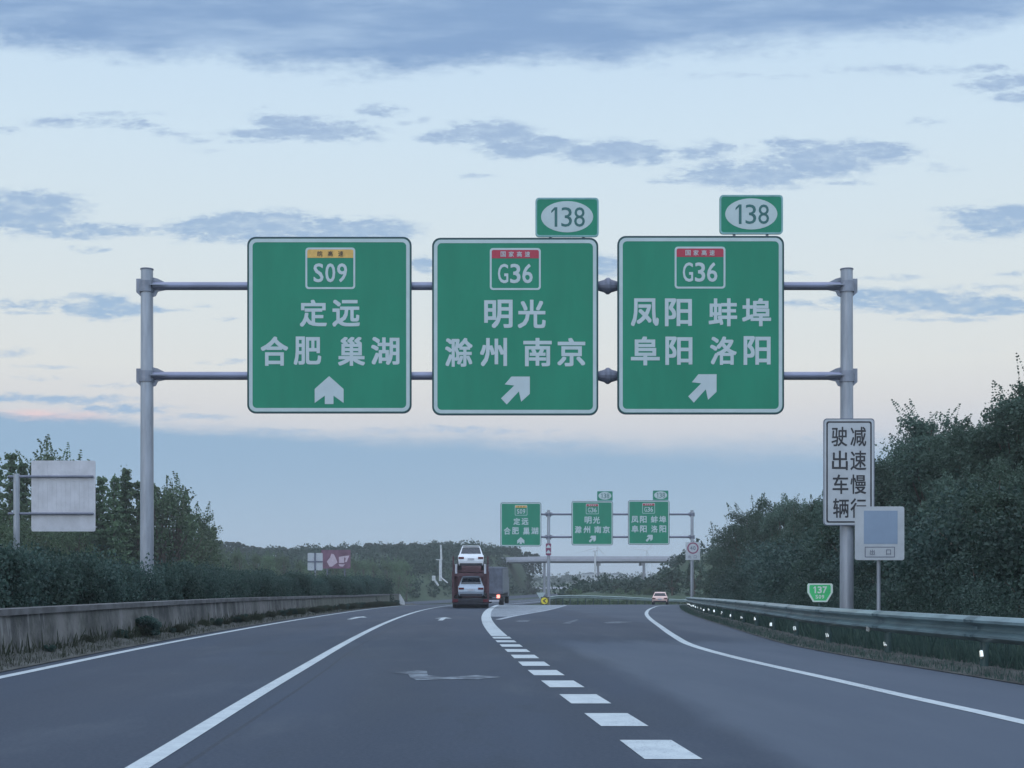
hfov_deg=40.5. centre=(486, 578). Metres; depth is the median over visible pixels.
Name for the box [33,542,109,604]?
hedge shrub
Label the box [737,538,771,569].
roadside shrub
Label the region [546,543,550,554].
hazard board
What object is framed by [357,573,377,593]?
hedge shrub
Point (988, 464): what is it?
broadleaf tree
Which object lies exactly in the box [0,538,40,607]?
hedge shrub
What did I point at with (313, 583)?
hedge shrub
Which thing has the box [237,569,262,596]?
hedge shrub
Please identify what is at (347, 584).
hedge shrub
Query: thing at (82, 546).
bushy tree
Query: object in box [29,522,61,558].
bushy tree
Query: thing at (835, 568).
roadside shrub
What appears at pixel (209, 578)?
hedge shrub
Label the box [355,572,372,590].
hedge shrub
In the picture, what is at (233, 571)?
hedge shrub
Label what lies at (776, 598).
roadside shrub
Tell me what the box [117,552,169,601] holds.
hedge shrub
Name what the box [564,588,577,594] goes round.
island shrub
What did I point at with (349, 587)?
hedge shrub
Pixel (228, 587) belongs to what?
hedge shrub
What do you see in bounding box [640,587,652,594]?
island shrub
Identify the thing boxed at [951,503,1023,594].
roadside shrub
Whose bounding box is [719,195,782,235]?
exit number plate
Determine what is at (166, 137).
sky
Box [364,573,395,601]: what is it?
hedge shrub
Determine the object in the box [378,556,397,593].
bushy tree
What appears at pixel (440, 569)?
white mast
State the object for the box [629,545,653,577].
wind turbine
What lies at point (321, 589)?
hedge shrub
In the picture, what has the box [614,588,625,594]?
island shrub
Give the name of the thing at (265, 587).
hedge shrub
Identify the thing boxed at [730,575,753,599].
roadside shrub
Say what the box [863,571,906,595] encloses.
roadside shrub
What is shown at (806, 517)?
broadleaf tree
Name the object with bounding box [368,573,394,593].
hedge shrub
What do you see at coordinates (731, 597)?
roadside shrub
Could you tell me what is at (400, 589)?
bushy tree
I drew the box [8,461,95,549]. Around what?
road sign
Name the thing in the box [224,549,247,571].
bushy tree
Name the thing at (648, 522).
direction sign
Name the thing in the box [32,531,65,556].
bushy tree
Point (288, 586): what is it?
hedge shrub
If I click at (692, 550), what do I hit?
speed limit board
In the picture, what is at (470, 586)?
car
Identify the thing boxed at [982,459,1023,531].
broadleaf tree
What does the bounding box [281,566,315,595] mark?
hedge shrub
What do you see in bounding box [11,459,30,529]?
conifer tree
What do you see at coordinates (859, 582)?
roadside shrub
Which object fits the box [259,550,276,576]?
bushy tree
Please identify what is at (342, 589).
hedge shrub
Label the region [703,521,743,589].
broadleaf tree
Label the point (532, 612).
gore edge marking
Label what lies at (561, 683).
exit dash marking
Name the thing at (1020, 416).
broadleaf tree
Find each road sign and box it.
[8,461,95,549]
[308,553,322,574]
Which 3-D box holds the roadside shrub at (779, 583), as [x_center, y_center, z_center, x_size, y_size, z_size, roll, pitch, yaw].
[15.855,-0.573,60.942,6.823,3.680,7.104,0,0,-31]
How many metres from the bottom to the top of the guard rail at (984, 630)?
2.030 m
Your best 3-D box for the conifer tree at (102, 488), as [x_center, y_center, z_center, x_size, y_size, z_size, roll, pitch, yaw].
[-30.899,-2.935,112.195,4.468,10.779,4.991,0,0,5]
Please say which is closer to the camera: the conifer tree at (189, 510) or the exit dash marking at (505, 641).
the exit dash marking at (505, 641)
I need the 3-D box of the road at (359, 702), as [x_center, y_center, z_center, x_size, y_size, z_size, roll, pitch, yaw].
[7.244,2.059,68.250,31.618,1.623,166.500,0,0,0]
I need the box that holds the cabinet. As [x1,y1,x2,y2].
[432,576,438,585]
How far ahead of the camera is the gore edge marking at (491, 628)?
43.00 m
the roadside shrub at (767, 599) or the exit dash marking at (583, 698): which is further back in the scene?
the roadside shrub at (767, 599)
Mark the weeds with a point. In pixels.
(115, 632)
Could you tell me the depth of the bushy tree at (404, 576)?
269.82 m
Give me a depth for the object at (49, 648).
22.70 m
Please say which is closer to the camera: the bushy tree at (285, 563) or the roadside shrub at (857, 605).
the roadside shrub at (857, 605)
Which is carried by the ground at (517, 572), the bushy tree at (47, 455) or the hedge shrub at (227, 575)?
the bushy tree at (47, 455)
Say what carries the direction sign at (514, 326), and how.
attached to the sign gantry at (149, 287)
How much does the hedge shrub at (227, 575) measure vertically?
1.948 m
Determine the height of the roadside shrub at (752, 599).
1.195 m
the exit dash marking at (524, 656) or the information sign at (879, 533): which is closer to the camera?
the exit dash marking at (524, 656)
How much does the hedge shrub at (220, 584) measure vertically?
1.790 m
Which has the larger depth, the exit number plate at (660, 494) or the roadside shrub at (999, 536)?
the exit number plate at (660, 494)
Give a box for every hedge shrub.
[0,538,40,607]
[0,562,13,607]
[2,542,57,606]
[7,541,83,605]
[14,537,70,563]
[29,558,75,604]
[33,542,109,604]
[58,543,131,602]
[63,547,114,587]
[99,559,145,602]
[106,565,146,601]
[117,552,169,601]
[128,562,173,600]
[154,551,208,599]
[155,563,185,599]
[161,561,205,599]
[174,555,231,598]
[193,556,234,597]
[203,576,230,597]
[209,567,243,597]
[214,559,254,597]
[216,565,249,597]
[234,565,278,596]
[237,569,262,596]
[244,568,279,596]
[266,569,295,596]
[270,570,307,595]
[271,576,299,595]
[274,574,290,596]
[280,572,311,591]
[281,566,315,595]
[304,574,319,595]
[305,569,332,594]
[310,572,329,595]
[316,571,340,594]
[329,573,348,594]
[329,575,355,594]
[330,571,352,594]
[339,576,359,594]
[346,573,378,601]
[347,573,365,594]
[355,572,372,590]
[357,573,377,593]
[362,573,384,593]
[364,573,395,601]
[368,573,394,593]
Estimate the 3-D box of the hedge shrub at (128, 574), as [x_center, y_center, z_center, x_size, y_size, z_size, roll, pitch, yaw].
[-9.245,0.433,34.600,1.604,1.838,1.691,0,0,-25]
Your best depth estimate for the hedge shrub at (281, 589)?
60.88 m
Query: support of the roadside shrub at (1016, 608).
on the ground at (517, 572)
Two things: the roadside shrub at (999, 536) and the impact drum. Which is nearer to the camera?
the roadside shrub at (999, 536)
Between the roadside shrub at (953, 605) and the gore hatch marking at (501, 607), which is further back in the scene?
the gore hatch marking at (501, 607)
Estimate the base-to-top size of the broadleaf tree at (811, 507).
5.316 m
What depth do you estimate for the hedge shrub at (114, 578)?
32.01 m
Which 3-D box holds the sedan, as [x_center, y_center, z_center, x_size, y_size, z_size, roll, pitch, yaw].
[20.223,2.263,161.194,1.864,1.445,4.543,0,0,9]
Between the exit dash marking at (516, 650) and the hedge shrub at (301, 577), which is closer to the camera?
the exit dash marking at (516, 650)
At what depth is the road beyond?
250.08 m
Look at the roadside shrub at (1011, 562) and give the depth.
30.18 m
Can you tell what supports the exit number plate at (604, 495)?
attached to the direction sign at (592, 522)
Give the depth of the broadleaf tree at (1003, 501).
33.85 m
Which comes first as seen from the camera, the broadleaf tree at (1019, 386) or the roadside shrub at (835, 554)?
the broadleaf tree at (1019, 386)
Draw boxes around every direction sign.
[247,237,411,413]
[432,238,597,415]
[500,502,540,545]
[572,501,612,544]
[617,236,783,414]
[628,500,669,544]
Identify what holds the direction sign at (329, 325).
attached to the sign gantry at (149, 287)
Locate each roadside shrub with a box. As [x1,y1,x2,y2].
[706,571,724,596]
[711,562,744,598]
[711,563,735,596]
[725,594,740,599]
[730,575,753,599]
[734,592,749,600]
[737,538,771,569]
[740,549,766,582]
[742,592,771,601]
[746,533,806,597]
[756,591,784,602]
[757,594,789,603]
[758,523,834,596]
[771,593,795,604]
[774,586,807,604]
[789,585,835,605]
[796,569,864,605]
[796,587,854,605]
[797,513,929,593]
[805,580,856,607]
[810,590,871,607]
[816,550,865,597]
[830,542,904,592]
[837,569,892,598]
[838,584,895,609]
[856,578,916,609]
[861,595,933,611]
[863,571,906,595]
[866,508,1020,609]
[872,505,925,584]
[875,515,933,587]
[881,554,1001,611]
[886,555,959,606]
[893,600,962,613]
[894,590,933,612]
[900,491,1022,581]
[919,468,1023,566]
[919,539,1023,615]
[928,596,981,614]
[948,565,1023,615]
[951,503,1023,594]
[954,591,1023,617]
[1005,545,1023,597]
[1006,573,1023,603]
[1008,600,1023,646]
[1019,554,1023,587]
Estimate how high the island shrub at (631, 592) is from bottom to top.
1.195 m
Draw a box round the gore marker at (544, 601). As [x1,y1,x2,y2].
[541,598,547,604]
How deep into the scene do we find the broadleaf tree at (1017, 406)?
48.06 m
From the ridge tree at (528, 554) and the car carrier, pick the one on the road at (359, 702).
the car carrier
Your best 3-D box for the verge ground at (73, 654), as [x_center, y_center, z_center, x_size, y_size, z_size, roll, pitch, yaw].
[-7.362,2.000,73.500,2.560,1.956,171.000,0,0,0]
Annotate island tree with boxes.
[597,578,629,593]
[636,579,665,594]
[653,569,695,595]
[674,561,706,595]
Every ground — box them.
[0,603,417,671]
[229,551,1022,655]
[682,605,1023,683]
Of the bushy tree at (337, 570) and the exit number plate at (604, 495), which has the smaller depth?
the exit number plate at (604, 495)
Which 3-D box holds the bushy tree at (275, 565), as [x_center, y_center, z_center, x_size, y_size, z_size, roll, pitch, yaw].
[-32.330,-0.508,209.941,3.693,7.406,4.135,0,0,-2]
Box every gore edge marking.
[481,600,552,635]
[500,605,565,618]
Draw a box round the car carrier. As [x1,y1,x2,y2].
[452,556,488,607]
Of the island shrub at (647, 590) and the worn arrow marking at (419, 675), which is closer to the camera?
the worn arrow marking at (419, 675)
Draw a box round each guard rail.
[550,595,685,604]
[685,597,1023,665]
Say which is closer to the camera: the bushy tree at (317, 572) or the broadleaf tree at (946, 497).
the broadleaf tree at (946, 497)
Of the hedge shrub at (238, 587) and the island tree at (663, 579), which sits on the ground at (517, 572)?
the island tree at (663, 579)
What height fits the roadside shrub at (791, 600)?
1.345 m
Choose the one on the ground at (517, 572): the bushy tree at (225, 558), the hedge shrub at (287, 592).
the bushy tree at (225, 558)
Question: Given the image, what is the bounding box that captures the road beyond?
[434,598,558,604]
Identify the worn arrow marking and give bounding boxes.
[395,670,495,679]
[603,621,626,622]
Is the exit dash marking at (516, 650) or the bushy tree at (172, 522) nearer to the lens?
the exit dash marking at (516, 650)
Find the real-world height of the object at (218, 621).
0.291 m
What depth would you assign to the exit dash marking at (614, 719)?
12.26 m
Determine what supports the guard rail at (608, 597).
on the exit ramp
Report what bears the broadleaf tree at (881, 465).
on the ground at (517, 572)
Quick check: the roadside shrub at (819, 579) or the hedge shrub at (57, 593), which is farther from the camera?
the roadside shrub at (819, 579)
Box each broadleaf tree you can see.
[693,544,720,597]
[700,535,735,597]
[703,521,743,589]
[705,502,764,578]
[730,492,783,582]
[749,492,808,553]
[764,494,806,538]
[766,515,803,567]
[768,525,790,547]
[779,515,810,544]
[780,503,813,533]
[784,491,854,595]
[790,494,831,576]
[799,501,816,526]
[817,485,911,565]
[855,504,910,585]
[875,398,980,519]
[875,433,925,521]
[875,454,896,495]
[875,468,907,505]
[910,423,958,524]
[913,461,982,553]
[916,411,973,518]
[916,415,1013,514]
[917,480,981,579]
[944,457,1023,583]
[954,395,1016,471]
[960,380,1023,484]
[960,451,1022,497]
[980,386,1023,487]
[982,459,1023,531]
[1007,353,1023,458]
[1009,407,1023,478]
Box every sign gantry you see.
[136,267,856,608]
[541,510,694,600]
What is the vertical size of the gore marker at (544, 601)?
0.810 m
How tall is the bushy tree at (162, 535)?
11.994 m
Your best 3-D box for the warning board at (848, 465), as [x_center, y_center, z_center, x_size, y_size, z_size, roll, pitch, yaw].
[9.857,-2.898,37.741,1.383,2.904,0.057,0,0,0]
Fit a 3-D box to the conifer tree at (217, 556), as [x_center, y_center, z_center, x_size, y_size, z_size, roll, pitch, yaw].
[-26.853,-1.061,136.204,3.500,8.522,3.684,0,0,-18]
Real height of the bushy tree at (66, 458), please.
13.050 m
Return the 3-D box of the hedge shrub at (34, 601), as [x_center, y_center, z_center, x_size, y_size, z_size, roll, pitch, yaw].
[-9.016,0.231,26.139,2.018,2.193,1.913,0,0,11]
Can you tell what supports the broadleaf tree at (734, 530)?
on the ground at (517, 572)
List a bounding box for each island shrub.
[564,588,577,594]
[572,588,582,594]
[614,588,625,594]
[627,590,635,594]
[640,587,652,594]
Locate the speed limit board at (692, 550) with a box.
[686,542,699,559]
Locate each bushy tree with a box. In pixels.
[0,514,18,551]
[5,519,36,552]
[7,434,81,548]
[9,515,49,553]
[29,442,98,535]
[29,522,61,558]
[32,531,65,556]
[43,531,81,559]
[44,531,76,557]
[61,531,99,560]
[66,531,97,557]
[83,531,106,557]
[154,471,224,571]
[154,473,200,568]
[181,501,223,568]
[217,547,232,569]
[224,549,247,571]
[226,548,251,571]
[246,548,267,570]
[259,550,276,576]
[266,554,281,573]
[273,552,290,575]
[298,560,320,575]
[305,568,325,576]
[324,568,343,575]
[341,555,360,576]
[352,554,372,576]
[361,558,385,580]
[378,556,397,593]
[384,556,411,597]
[396,557,417,601]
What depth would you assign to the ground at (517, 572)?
306.57 m
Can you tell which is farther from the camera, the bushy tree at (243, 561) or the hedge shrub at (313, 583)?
the bushy tree at (243, 561)
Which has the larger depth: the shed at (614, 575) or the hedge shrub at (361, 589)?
the shed at (614, 575)
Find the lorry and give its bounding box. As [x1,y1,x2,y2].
[489,567,508,604]
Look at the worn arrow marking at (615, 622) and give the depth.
45.66 m
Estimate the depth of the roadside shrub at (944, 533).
36.27 m
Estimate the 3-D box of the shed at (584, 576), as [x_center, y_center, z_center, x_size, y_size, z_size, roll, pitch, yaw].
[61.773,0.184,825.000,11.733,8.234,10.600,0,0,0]
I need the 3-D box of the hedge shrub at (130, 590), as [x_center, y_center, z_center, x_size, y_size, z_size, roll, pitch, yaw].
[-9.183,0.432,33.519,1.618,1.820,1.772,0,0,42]
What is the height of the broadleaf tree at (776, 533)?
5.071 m
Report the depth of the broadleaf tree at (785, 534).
84.09 m
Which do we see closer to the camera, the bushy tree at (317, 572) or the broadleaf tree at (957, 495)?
the broadleaf tree at (957, 495)
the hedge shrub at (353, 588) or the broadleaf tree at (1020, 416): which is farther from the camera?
the hedge shrub at (353, 588)
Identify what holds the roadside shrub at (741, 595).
on the ground at (517, 572)
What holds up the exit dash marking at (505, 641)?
on the road at (359, 702)
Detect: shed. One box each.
[580,572,599,581]
[608,573,622,578]
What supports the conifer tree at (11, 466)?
on the ground at (517, 572)
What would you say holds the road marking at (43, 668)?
on the road at (359, 702)
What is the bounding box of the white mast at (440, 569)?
[436,545,447,582]
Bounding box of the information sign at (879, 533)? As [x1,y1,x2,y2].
[855,506,903,610]
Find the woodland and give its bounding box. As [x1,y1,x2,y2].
[208,537,721,598]
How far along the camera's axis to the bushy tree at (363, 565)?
249.48 m
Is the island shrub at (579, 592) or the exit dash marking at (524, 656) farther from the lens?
the island shrub at (579, 592)
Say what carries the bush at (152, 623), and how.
on the verge ground at (73, 654)
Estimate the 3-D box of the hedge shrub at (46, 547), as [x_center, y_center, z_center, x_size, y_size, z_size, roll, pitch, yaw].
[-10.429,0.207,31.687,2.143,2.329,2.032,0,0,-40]
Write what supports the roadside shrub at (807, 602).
on the ground at (517, 572)
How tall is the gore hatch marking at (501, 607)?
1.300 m
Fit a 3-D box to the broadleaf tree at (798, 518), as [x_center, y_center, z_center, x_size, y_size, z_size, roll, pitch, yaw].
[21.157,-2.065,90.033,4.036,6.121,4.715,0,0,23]
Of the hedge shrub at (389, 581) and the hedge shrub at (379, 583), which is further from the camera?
the hedge shrub at (389, 581)
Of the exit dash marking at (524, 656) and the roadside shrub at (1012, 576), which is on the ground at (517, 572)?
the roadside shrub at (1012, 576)
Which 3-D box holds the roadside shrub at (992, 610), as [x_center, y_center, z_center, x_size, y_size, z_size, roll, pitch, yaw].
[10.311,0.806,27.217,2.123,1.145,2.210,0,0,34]
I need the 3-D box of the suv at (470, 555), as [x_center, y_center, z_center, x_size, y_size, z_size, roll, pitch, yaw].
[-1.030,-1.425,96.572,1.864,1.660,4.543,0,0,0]
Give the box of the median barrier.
[0,594,404,652]
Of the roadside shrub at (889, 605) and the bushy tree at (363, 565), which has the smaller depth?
the roadside shrub at (889, 605)
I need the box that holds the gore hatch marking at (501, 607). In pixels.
[491,605,563,616]
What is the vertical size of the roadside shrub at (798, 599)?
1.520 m
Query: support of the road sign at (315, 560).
on the ground at (517, 572)
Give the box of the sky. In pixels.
[0,0,1023,576]
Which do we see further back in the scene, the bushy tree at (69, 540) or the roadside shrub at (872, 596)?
the bushy tree at (69, 540)
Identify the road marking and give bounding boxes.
[0,600,511,678]
[125,600,530,767]
[645,605,1023,723]
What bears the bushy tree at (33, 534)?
on the ground at (517, 572)
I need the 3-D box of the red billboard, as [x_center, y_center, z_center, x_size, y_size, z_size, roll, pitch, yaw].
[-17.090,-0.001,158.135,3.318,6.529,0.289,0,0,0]
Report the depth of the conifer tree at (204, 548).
129.76 m
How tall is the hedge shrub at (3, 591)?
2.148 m
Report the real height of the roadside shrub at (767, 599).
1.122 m
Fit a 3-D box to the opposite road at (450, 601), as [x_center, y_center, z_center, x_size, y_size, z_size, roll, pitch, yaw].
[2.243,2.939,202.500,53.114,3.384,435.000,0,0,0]
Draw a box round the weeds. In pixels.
[0,602,399,669]
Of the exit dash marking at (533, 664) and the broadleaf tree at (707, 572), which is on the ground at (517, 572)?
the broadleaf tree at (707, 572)
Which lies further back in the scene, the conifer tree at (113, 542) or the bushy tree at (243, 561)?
the bushy tree at (243, 561)
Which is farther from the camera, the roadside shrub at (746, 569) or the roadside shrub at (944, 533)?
the roadside shrub at (746, 569)
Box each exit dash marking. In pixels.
[496,640,515,641]
[500,644,522,646]
[505,649,529,651]
[511,655,537,657]
[519,662,549,665]
[528,670,563,674]
[541,680,583,686]
[560,694,609,702]
[585,713,647,725]
[620,740,701,758]
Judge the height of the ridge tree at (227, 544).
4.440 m
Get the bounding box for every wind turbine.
[577,545,613,572]
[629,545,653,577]
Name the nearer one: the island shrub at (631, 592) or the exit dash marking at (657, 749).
the exit dash marking at (657, 749)
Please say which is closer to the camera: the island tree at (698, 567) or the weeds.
the weeds
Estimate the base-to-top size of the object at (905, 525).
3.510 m
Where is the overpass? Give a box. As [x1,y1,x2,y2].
[502,556,674,594]
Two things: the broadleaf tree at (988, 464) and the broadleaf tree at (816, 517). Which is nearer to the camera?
the broadleaf tree at (988, 464)
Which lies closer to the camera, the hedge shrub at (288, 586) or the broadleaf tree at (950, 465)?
the broadleaf tree at (950, 465)
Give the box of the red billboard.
[321,550,350,575]
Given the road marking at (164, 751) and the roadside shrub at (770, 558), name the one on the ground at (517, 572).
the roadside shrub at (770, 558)
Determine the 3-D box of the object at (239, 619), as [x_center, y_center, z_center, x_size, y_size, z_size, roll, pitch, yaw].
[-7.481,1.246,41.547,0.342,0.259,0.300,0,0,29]
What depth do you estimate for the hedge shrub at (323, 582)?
78.58 m
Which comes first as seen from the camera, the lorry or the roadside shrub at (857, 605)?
the roadside shrub at (857, 605)
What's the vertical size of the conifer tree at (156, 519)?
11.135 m
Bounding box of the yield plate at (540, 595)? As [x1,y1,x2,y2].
[537,593,544,602]
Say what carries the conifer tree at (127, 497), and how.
on the ground at (517, 572)
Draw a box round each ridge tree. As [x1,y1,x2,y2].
[220,541,234,555]
[233,542,243,553]
[523,552,534,571]
[530,553,542,573]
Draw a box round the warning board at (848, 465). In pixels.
[823,418,874,524]
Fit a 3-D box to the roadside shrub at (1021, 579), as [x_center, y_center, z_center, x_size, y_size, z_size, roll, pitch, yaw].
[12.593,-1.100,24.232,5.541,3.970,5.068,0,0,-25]
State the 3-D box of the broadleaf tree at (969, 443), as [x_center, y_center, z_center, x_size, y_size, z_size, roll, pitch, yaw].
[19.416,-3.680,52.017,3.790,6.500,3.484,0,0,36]
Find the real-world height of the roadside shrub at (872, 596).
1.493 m
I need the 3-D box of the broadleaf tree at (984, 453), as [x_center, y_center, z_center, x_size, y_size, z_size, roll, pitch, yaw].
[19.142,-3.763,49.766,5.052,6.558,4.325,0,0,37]
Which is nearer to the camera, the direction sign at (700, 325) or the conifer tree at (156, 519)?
the direction sign at (700, 325)
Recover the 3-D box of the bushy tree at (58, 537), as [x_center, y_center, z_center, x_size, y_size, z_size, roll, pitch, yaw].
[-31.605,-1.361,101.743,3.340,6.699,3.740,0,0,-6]
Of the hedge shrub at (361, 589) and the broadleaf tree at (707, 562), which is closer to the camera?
the hedge shrub at (361, 589)
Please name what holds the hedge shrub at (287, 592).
on the median ground
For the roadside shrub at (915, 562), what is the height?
1.987 m
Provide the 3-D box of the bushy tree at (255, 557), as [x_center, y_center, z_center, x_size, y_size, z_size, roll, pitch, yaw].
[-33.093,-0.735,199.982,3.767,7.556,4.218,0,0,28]
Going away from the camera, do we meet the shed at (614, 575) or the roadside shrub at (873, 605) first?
the roadside shrub at (873, 605)
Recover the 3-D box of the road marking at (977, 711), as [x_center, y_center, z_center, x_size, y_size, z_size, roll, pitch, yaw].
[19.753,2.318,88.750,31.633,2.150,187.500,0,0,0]
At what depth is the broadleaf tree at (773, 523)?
96.23 m
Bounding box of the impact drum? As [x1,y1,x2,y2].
[540,597,549,604]
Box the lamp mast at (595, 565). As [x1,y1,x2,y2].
[593,550,597,591]
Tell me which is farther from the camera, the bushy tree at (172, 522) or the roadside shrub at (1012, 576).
the bushy tree at (172, 522)
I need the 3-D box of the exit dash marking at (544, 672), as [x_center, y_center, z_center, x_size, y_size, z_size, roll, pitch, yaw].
[0.800,1.262,18.675,0.400,0.006,1.149,0,0,-3]
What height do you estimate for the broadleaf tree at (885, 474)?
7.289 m
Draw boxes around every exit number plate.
[535,198,598,237]
[597,491,612,500]
[653,490,668,499]
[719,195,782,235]
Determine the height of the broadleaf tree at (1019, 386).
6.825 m
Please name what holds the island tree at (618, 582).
on the ground at (517, 572)
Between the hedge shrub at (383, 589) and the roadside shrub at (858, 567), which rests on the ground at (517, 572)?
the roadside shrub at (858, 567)
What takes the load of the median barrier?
on the ground at (517, 572)
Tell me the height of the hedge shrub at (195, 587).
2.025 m
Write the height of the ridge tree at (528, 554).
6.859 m
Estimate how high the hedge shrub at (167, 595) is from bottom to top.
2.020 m
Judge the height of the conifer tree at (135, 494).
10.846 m
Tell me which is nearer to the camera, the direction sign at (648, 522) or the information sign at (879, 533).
the information sign at (879, 533)
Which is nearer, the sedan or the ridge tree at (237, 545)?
the sedan
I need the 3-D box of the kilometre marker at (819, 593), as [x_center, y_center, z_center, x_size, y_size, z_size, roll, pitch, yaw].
[9.500,0.897,39.551,0.720,1.524,0.117,0,0,0]
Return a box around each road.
[0,605,1023,767]
[405,594,567,603]
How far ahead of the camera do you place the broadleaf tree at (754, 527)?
103.75 m
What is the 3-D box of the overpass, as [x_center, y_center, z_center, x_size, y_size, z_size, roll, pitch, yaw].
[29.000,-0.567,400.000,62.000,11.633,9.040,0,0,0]
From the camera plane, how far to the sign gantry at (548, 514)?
151.88 m
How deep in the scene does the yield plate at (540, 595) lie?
152.50 m
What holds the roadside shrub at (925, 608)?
on the ground at (517, 572)
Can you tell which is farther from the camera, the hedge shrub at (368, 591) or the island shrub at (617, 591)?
the island shrub at (617, 591)
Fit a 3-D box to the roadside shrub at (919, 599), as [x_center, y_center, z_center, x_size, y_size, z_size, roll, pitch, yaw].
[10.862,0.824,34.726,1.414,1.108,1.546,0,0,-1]
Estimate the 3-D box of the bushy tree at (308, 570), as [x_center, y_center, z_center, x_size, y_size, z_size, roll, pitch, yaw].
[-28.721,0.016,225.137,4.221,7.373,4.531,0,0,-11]
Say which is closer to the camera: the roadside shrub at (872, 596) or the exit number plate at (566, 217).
the exit number plate at (566, 217)
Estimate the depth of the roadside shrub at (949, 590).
32.03 m
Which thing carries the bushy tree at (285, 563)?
on the ground at (517, 572)
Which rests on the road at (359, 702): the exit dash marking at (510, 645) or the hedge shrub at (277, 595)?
the exit dash marking at (510, 645)
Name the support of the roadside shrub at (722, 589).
on the ground at (517, 572)
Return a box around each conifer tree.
[0,452,30,543]
[0,458,8,523]
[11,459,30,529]
[89,476,117,557]
[93,473,139,563]
[115,468,136,564]
[119,480,158,569]
[154,483,169,563]
[167,494,204,565]
[195,524,212,566]
[206,525,224,569]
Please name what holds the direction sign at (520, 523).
attached to the sign gantry at (548, 514)
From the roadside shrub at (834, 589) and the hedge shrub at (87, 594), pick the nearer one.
the hedge shrub at (87, 594)
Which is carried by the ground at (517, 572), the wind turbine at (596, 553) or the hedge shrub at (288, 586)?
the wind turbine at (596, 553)
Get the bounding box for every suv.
[457,546,484,569]
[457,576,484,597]
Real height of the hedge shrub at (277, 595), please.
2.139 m
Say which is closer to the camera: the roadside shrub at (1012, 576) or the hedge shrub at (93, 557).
the roadside shrub at (1012, 576)
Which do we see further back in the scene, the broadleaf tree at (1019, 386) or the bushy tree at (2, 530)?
the bushy tree at (2, 530)
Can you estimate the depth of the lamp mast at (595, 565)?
289.84 m
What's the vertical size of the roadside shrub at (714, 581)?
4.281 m
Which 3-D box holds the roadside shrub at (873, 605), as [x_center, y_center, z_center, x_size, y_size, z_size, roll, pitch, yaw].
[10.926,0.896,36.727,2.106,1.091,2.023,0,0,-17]
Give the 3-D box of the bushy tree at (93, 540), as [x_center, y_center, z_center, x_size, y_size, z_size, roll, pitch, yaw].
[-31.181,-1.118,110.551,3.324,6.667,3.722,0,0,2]
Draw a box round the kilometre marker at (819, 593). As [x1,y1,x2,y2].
[807,583,832,606]
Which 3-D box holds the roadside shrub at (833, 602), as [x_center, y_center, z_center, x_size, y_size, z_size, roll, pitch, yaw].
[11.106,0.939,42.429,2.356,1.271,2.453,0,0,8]
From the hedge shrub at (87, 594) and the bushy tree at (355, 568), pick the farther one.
the bushy tree at (355, 568)
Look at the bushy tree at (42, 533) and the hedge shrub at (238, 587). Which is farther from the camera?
the bushy tree at (42, 533)
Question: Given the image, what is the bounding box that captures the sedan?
[652,592,668,604]
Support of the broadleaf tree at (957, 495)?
on the ground at (517, 572)

